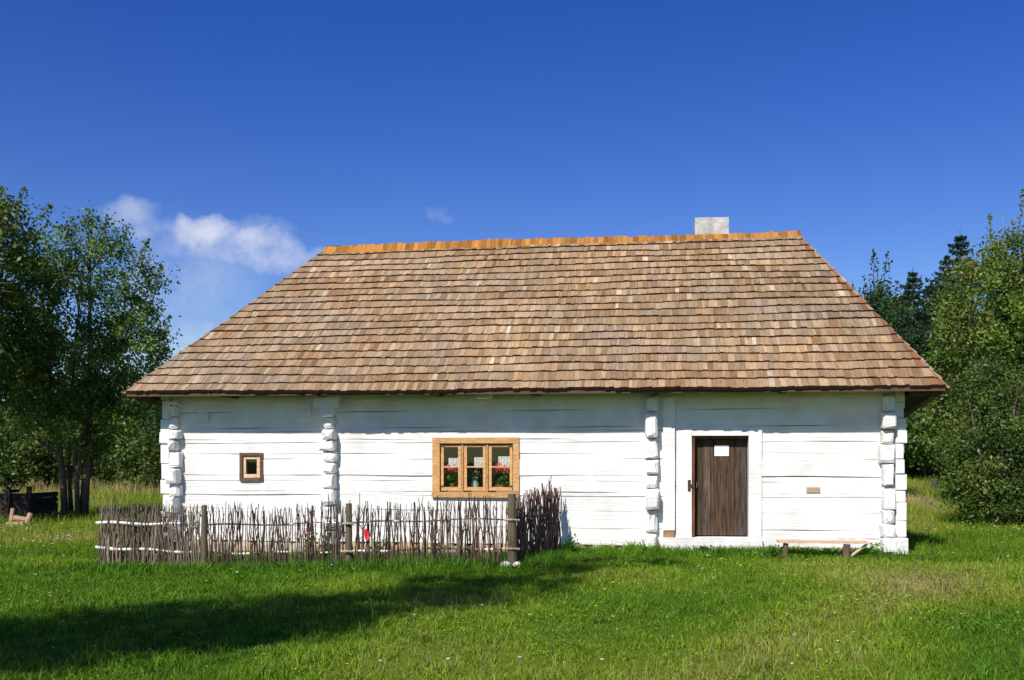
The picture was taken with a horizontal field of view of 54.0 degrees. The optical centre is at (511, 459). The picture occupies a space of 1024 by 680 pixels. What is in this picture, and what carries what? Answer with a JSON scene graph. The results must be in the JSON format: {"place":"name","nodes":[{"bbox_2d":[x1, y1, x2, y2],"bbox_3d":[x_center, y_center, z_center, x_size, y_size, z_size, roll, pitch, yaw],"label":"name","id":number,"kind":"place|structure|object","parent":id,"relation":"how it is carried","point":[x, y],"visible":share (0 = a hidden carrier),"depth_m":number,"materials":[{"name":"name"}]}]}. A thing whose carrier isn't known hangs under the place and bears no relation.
{"place":"outdoors","nodes":[
{"label":"outdoors","id":0,"kind":"place"},
{"bbox_2d":[0,456,1023,679],"bbox_3d":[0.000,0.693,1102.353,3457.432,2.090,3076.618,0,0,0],"label":"ground","id":1,"kind":"structure","parent":0,"point":[512,667],"depth_m":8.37,"materials":[{"name":"green plant"}]},
{"bbox_2d":[0,370,29,457],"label":"background tree","id":2,"kind":"object","parent":1,"relation":"on","point":[9,437],"visible":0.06,"depth_m":64.10,"materials":[{"name":"green plant"}]},
{"bbox_2d":[6,508,32,526],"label":"cut logs","id":3,"kind":"object","parent":1,"relation":"on","point":[12,517],"visible":0.78,"depth_m":23.98,"materials":[{"name":"brown wood"}]},
{"bbox_2d":[0,406,56,488],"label":"bush","id":4,"kind":"object","parent":1,"relation":"on","point":[10,466],"visible":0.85,"depth_m":52.48,"materials":[{"name":"green plant"}]},
{"bbox_2d":[0,486,57,519],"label":"timber crib","id":5,"kind":"object","parent":1,"relation":"on","point":[27,502],"visible":0.81,"depth_m":26.96,"materials":[{"name":"black wood"}]},
{"bbox_2d":[0,185,81,426],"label":"broadleaf tree","id":6,"kind":"object","parent":1,"relation":"on","point":[19,246],"visible":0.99,"depth_m":24.57,"materials":[{"name":"green plant"}]},
{"bbox_2d":[1,335,83,482],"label":"background tree","id":7,"kind":"object","parent":1,"relation":"on","point":[24,403],"visible":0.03,"depth_m":65.86,"materials":[{"name":"green plant"}]},
{"bbox_2d":[38,510,61,517],"bbox_3d":[-12.904,1.517,27.616,1.326,0.462,0.898,0,0,0],"label":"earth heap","id":8,"kind":"object","parent":1,"relation":"on","point":[49,512],"visible":0.29,"depth_m":27.38,"materials":[{"name":"soil"}]},
{"bbox_2d":[17,417,105,489],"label":"bush","id":9,"kind":"object","parent":1,"relation":"on","point":[50,460],"visible":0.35,"depth_m":53.89,"materials":[{"name":"green plant"}]},
{"bbox_2d":[1,387,157,474],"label":"wood","id":10,"kind":"object","parent":1,"relation":"on","point":[44,442],"depth_m":82.87,"materials":[{"name":"green plant"}]},
{"bbox_2d":[0,200,188,516],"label":"multi stem tree","id":11,"kind":"object","parent":1,"relation":"on","point":[60,401],"visible":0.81,"depth_m":27.09,"materials":[{"name":"green plant"}]},
{"bbox_2d":[64,413,139,486],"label":"bush","id":12,"kind":"object","parent":1,"relation":"on","point":[110,471],"visible":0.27,"depth_m":55.22,"materials":[{"name":"green plant"}]},
{"bbox_2d":[54,326,159,483],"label":"background tree","id":13,"kind":"object","parent":1,"relation":"on","point":[82,371],"visible":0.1,"depth_m":62.93,"materials":[{"name":"green plant"}]},
{"bbox_2d":[92,401,165,491],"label":"bush","id":14,"kind":"object","parent":1,"relation":"on","point":[148,458],"visible":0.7,"depth_m":51.40,"materials":[{"name":"green plant"}]},
{"bbox_2d":[116,356,165,461],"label":"background tree","id":15,"kind":"object","parent":1,"relation":"on","point":[158,426],"visible":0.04,"depth_m":64.92,"materials":[{"name":"green plant"}]},
{"bbox_2d":[300,517,317,555],"bbox_3d":[-3.118,1.233,15.566,0.243,0.750,0.330,0,0,-44],"label":"garden plant","id":16,"kind":"object","parent":1,"relation":"on","point":[306,539],"visible":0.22,"depth_m":15.58,"materials":[{"name":"green plant"}]},
{"bbox_2d":[316,525,333,557],"bbox_3d":[-2.945,1.314,15.910,0.254,0.577,0.323,0,0,32],"label":"garden plant","id":17,"kind":"object","parent":1,"relation":"on","point":[325,542],"visible":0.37,"depth_m":15.88,"materials":[{"name":"green plant"}]},
{"bbox_2d":[95,475,561,566],"bbox_3d":[-2.776,1.034,15.627,6.821,1.575,2.567,0,0,12],"label":"wattle fence","id":18,"kind":"object","parent":1,"relation":"on","point":[544,534],"visible":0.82,"depth_m":14.60,"materials":[{"name":"brown wood"}]},
{"bbox_2d":[363,529,369,539],"bbox_3d":[-2.064,1.063,14.245,0.111,0.160,0.024,0,0,0],"label":"red rag","id":19,"kind":"object","parent":18,"relation":"hanging from","point":[366,534],"visible":1,"depth_m":14.24,"materials":[{"name":"red fabric"}]},
{"bbox_2d":[370,536,387,557],"bbox_3d":[-2.064,1.381,15.601,0.294,0.374,0.269,0,0,-14],"label":"garden plant","id":20,"kind":"object","parent":1,"relation":"on","point":[378,545],"visible":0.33,"depth_m":15.57,"materials":[{"name":"green plant"}]},
{"bbox_2d":[500,561,520,566],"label":"white stones","id":21,"kind":"object","parent":1,"relation":"on","point":[515,563],"visible":0.53,"depth_m":13.65,"materials":[{"name":"white stone"}]},
{"bbox_2d":[0,514,1023,670],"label":"meadow flowers","id":22,"kind":"object","parent":1,"relation":"on","point":[530,614],"visible":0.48,"depth_m":13.42,"materials":[{"name":"white plant"}]},
{"bbox_2d":[0,532,1023,679],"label":"clover leaves","id":23,"kind":"object","parent":1,"relation":"on","point":[602,600],"visible":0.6,"depth_m":9.91,"materials":[{"name":"green plant"}]},
{"bbox_2d":[123,217,949,555],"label":"log house","id":24,"kind":"structure","parent":1,"relation":"on","point":[617,387],"depth_m":16.60,"materials":[{"name":"white wood"}]},
{"bbox_2d":[239,453,263,480],"bbox_3d":[-4.412,0.126,17.105,0.420,0.486,0.152,0,0,8],"label":"window","id":25,"kind":"structure","parent":24,"relation":"in","point":[243,476],"depth_m":17.05,"materials":[{"name":"brown wood"}]},
{"bbox_2d":[444,463,457,486],"bbox_3d":[-1.023,0.287,16.787,0.407,0.501,0.338,0,0,8],"label":"geranium","id":26,"kind":"object","parent":24,"relation":"on","point":[448,477],"visible":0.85,"depth_m":16.72,"materials":[{"name":"green plant"}]},
{"bbox_2d":[449,458,457,465],"bbox_3d":[-0.959,0.046,16.665,0.190,0.146,0.016,0,0,8],"label":"lace curtain","id":27,"kind":"object","parent":24,"relation":"hanging from","point":[452,461],"visible":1,"depth_m":16.67,"materials":[{"name":"white fabric"}]},
{"bbox_2d":[467,468,482,486],"bbox_3d":[-0.614,0.304,16.778,0.274,0.416,0.194,0,0,8],"label":"vase","id":28,"kind":"object","parent":24,"relation":"on","point":[474,483],"visible":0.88,"depth_m":16.73,"materials":[{"name":"white ceramic"}]},
{"bbox_2d":[432,437,518,497],"bbox_3d":[-0.592,0.129,16.535,1.451,0.985,0.213,0,0,9],"label":"window","id":29,"kind":"structure","parent":24,"relation":"in","point":[438,486],"depth_m":16.48,"materials":[{"name":"brown wood"}]},
{"bbox_2d":[474,457,482,465],"bbox_3d":[-0.539,0.040,16.602,0.175,0.159,0.016,0,0,8],"label":"lace curtain","id":30,"kind":"object","parent":24,"relation":"hanging from","point":[478,462],"visible":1,"depth_m":16.61,"materials":[{"name":"white fabric"}]},
{"bbox_2d":[492,461,509,486],"bbox_3d":[-0.187,0.264,16.645,0.528,0.502,0.364,0,0,9],"label":"geranium","id":31,"kind":"object","parent":24,"relation":"on","point":[501,481],"visible":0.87,"depth_m":16.60,"materials":[{"name":"green plant"}]},
{"bbox_2d":[498,456,509,465],"bbox_3d":[-0.122,0.033,16.540,0.214,0.171,0.016,0,0,9],"label":"lace curtain","id":32,"kind":"object","parent":24,"relation":"hanging from","point":[504,460],"visible":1,"depth_m":16.54,"materials":[{"name":"white fabric"}]},
{"bbox_2d":[688,439,746,535],"bbox_3d":[3.267,0.442,15.987,0.937,1.543,0.262,0,0,8],"label":"door","id":33,"kind":"structure","parent":24,"relation":"in","point":[720,481],"depth_m":16.06,"materials":[{"name":"wood"}]},
{"bbox_2d":[714,445,728,455],"bbox_3d":[3.348,-0.144,16.047,0.226,0.173,0.006,0,0,9],"label":"paper notice","id":34,"kind":"object","parent":33,"relation":"attached to","point":[721,450],"visible":1,"depth_m":16.05,"materials":[{"name":"white paper"}]},
{"bbox_2d":[564,533,578,554],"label":"weed plant","id":35,"kind":"object","parent":1,"relation":"on","point":[568,547],"visible":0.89,"depth_m":15.78,"materials":[{"name":"green plant"}]},
{"bbox_2d":[691,544,713,552],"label":"weed plant","id":36,"kind":"object","parent":1,"relation":"on","point":[704,548],"visible":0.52,"depth_m":15.56,"materials":[{"name":"green plant"}]},
{"bbox_2d":[763,544,783,557],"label":"weed plant","id":37,"kind":"object","parent":1,"relation":"on","point":[771,552],"visible":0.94,"depth_m":15.09,"materials":[{"name":"green plant"}]},
{"bbox_2d":[776,540,869,558],"bbox_3d":[4.666,1.487,15.110,1.309,0.528,0.331,0,0,9],"label":"plank bench","id":38,"kind":"object","parent":1,"relation":"on","point":[846,546],"visible":0.65,"depth_m":15.03,"materials":[{"name":"brown wood"}]},
{"bbox_2d":[863,542,883,557],"bbox_3d":[5.429,1.368,15.109,0.325,0.266,0.297,0,0,0],"label":"weed plant","id":39,"kind":"object","parent":1,"relation":"on","point":[872,549],"visible":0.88,"depth_m":15.09,"materials":[{"name":"green plant"}]},
{"bbox_2d":[851,248,935,471],"bbox_3d":[13.974,-3.506,37.003,4.861,8.536,4.034,0,0,16],"label":"aspen tree","id":40,"kind":"object","parent":1,"relation":"on","point":[880,303],"visible":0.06,"depth_m":36.71,"materials":[{"name":"green plant"}]},
{"bbox_2d":[886,299,906,338],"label":"spruce tree","id":41,"kind":"object","parent":1,"relation":"on","point":[890,316],"visible":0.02,"depth_m":45.87,"materials":[{"name":"green plant"}]},
{"bbox_2d":[873,290,921,342],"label":"background tree","id":42,"kind":"object","parent":1,"relation":"on","point":[903,307],"visible":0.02,"depth_m":50.88,"materials":[{"name":"green plant"}]},
{"bbox_2d":[886,269,938,467],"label":"spruce tree","id":43,"kind":"object","parent":1,"relation":"on","point":[920,313],"visible":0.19,"depth_m":40.84,"materials":[{"name":"green plant"}]},
{"bbox_2d":[903,410,940,480],"bbox_3d":[14.588,-0.569,35.482,2.657,2.860,3.543,0,0,0],"label":"bush","id":44,"kind":"object","parent":1,"relation":"on","point":[909,447],"visible":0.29,"depth_m":35.17,"materials":[{"name":"green plant"}]},
{"bbox_2d":[921,302,936,357],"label":"spruce tree","id":45,"kind":"object","parent":1,"relation":"on","point":[925,318],"visible":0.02,"depth_m":44.94,"materials":[{"name":"green plant"}]},
{"bbox_2d":[930,474,938,488],"bbox_3d":[13.873,0.749,33.005,0.315,0.585,0.310,0,0,0],"label":"tree stump","id":46,"kind":"object","parent":1,"relation":"on","point":[935,483],"visible":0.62,"depth_m":32.91,"materials":[{"name":"grey wood"}]},
{"bbox_2d":[895,272,976,349],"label":"background tree","id":47,"kind":"object","parent":1,"relation":"on","point":[927,280],"depth_m":49.57,"materials":[{"name":"green plant"}]},
{"bbox_2d":[905,392,980,475],"bbox_3d":[14.608,-0.905,33.633,2.288,3.730,3.495,0,0,0],"label":"bush","id":48,"kind":"object","parent":1,"relation":"on","point":[926,424],"visible":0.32,"depth_m":33.96,"materials":[{"name":"green plant"}]},
{"bbox_2d":[904,235,1013,478],"bbox_3d":[16.412,-3.628,37.231,6.760,9.713,7.293,0,0,0],"label":"spruce tree","id":49,"kind":"object","parent":1,"relation":"on","point":[960,251],"visible":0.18,"depth_m":36.93,"materials":[{"name":"green plant"}]},
{"bbox_2d":[909,255,1008,462],"bbox_3d":[17.286,-3.828,40.103,4.844,8.713,5.050,0,0,42],"label":"spruce tree","id":50,"kind":"object","parent":1,"relation":"on","point":[946,257],"visible":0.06,"depth_m":39.94,"materials":[{"name":"green plant"}]},
{"bbox_2d":[915,188,1023,505],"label":"birch tree","id":51,"kind":"object","parent":1,"relation":"on","point":[1004,333],"visible":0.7,"depth_m":27.04,"materials":[{"name":"green plant"}]},
{"bbox_2d":[917,342,1023,526],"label":"willow bush","id":52,"kind":"object","parent":1,"relation":"on","point":[977,472],"visible":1,"depth_m":22.52,"materials":[{"name":"green plant"}]},
{"bbox_2d":[958,259,1021,414],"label":"background tree","id":53,"kind":"object","parent":1,"relation":"on","point":[987,291],"visible":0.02,"depth_m":57.81,"materials":[{"name":"green plant"}]},
{"bbox_2d":[0,0,1023,400],"label":"sky","id":54,"kind":"structure","parent":0,"point":[247,140],"materials":[{"name":"blue"}]}
]}

